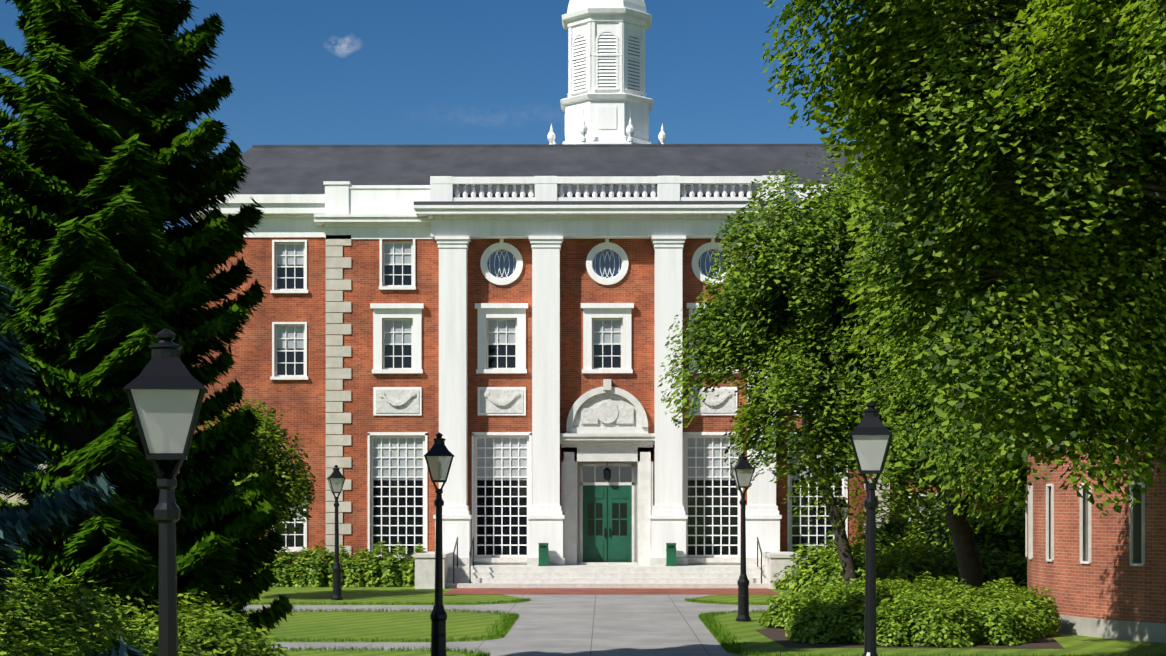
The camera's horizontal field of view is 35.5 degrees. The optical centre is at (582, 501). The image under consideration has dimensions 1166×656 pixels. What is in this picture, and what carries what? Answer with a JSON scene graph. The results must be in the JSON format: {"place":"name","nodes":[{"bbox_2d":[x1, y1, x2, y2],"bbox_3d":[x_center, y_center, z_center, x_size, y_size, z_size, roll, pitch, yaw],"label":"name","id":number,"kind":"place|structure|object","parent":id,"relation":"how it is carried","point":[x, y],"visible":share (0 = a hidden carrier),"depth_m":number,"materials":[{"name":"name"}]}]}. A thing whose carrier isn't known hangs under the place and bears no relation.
{"place":"outdoors","nodes":[
{"label":"outdoors","id":0,"kind":"place"},
{"bbox_2d":[0,0,873,502],"label":"sky","id":1,"kind":"structure","parent":0,"point":[301,72],"materials":[{"name":"blue"}]},
{"bbox_2d":[9,503,1165,655],"bbox_3d":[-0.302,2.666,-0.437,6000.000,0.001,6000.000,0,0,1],"label":"lawn","id":2,"kind":"structure","parent":0,"point":[364,625],"depth_m":38.12,"materials":[{"name":"green plant"}]},
{"bbox_2d":[0,234,25,325],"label":"tree","id":3,"kind":"object","parent":2,"relation":"on","point":[2,269],"depth_m":68.15,"materials":[{"name":"green plant"}]},
{"bbox_2d":[0,576,144,655],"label":"bush","id":4,"kind":"object","parent":2,"relation":"on","point":[25,644],"visible":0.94,"depth_m":15.35,"materials":[{"name":"green plant"}]},
{"bbox_2d":[0,277,144,655],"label":"blue spruce tree","id":5,"kind":"object","parent":2,"relation":"on","point":[47,513],"visible":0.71,"depth_m":15.79,"materials":[{"name":"green plant"}]},
{"bbox_2d":[0,543,288,655],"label":"bed shrubs","id":6,"kind":"object","parent":2,"relation":"on","point":[201,642],"visible":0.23,"depth_m":22.53,"materials":[{"name":"green plant"}]},
{"bbox_2d":[0,0,294,638],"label":"fir tree","id":7,"kind":"object","parent":2,"relation":"on","point":[107,274],"visible":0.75,"depth_m":24.21,"materials":[{"name":"green plant"}]},
{"bbox_2d":[122,329,207,655],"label":"street lamp","id":8,"kind":"object","parent":2,"relation":"on","point":[165,390],"visible":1,"depth_m":10.66,"materials":[{"name":"black metal"}]},
{"bbox_2d":[178,398,316,586],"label":"small tree","id":9,"kind":"object","parent":2,"relation":"on","point":[292,490],"visible":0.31,"depth_m":49.61,"materials":[{"name":"green plant"}]},
{"bbox_2d":[220,538,426,586],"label":"shrub hedge","id":10,"kind":"object","parent":2,"relation":"on","point":[369,569],"visible":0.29,"depth_m":56.62,"materials":[{"name":"green plant"}]},
{"bbox_2d":[327,465,344,599],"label":"street lamp","id":11,"kind":"object","parent":2,"relation":"on","point":[336,479],"visible":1,"depth_m":49.04,"materials":[{"name":"black metal"}]},
{"bbox_2d":[424,433,454,655],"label":"street lamp","id":12,"kind":"object","parent":2,"relation":"on","point":[439,456],"visible":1,"depth_m":28.60,"materials":[{"name":"black metal"}]},
{"bbox_2d":[191,0,1005,588],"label":"brick building","id":13,"kind":"structure","parent":2,"relation":"on","point":[501,318],"depth_m":59.06,"materials":[{"name":"brick"}]},
{"bbox_2d":[538,543,548,565],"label":"bin","id":14,"kind":"object","parent":13,"relation":"on","point":[543,549],"visible":1,"depth_m":57.85,"materials":[{"name":"green metal"}]},
{"bbox_2d":[666,543,676,565],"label":"bin","id":15,"kind":"object","parent":13,"relation":"on","point":[671,549],"visible":1,"depth_m":57.80,"materials":[{"name":"green metal"}]},
{"bbox_2d":[241,588,1063,655],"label":"concrete paths","id":16,"kind":"structure","parent":2,"relation":"on","point":[608,625],"depth_m":38.66,"materials":[{"name":"concrete"}]},
{"bbox_2d":[241,597,1165,655],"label":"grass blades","id":17,"kind":"object","parent":2,"relation":"on","point":[713,627],"visible":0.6,"depth_m":35.20,"materials":[{"name":"green plant"}]},
{"bbox_2d":[731,452,754,621],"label":"street lamp","id":18,"kind":"object","parent":2,"relation":"on","point":[742,469],"visible":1,"depth_m":40.33,"materials":[{"name":"black metal"}]},
{"bbox_2d":[683,144,931,584],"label":"tree","id":19,"kind":"object","parent":2,"relation":"on","point":[841,539],"visible":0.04,"depth_m":50.31,"materials":[{"name":"green plant"}]},
{"bbox_2d":[837,497,849,574],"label":"street lamp","id":20,"kind":"object","parent":2,"relation":"on","point":[845,508],"visible":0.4,"depth_m":50.87,"materials":[{"name":"black metal"}]},
{"bbox_2d":[848,401,894,655],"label":"street lamp","id":21,"kind":"object","parent":2,"relation":"on","point":[871,435],"visible":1,"depth_m":19.57,"materials":[{"name":"black metal"}]},
{"bbox_2d":[770,470,1026,595],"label":"shrubs","id":22,"kind":"object","parent":2,"relation":"on","point":[911,549],"visible":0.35,"depth_m":51.30,"materials":[{"name":"green plant"}]},
{"bbox_2d":[658,145,1159,591],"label":"tree","id":23,"kind":"object","parent":2,"relation":"on","point":[799,300],"visible":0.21,"depth_m":42.48,"materials":[{"name":"green plant"}]},
{"bbox_2d":[758,570,1061,647],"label":"shrubs","id":24,"kind":"object","parent":2,"relation":"on","point":[913,614],"visible":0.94,"depth_m":34.27,"materials":[{"name":"green plant"}]},
{"bbox_2d":[761,0,1165,533],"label":"tree","id":25,"kind":"object","parent":2,"relation":"on","point":[1018,147],"visible":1,"depth_m":24.58,"materials":[{"name":"green plant"}]},
{"bbox_2d":[1025,429,1165,642],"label":"brick building","id":26,"kind":"structure","parent":2,"relation":"on","point":[1096,574],"depth_m":35.70,"materials":[{"name":"brick"}]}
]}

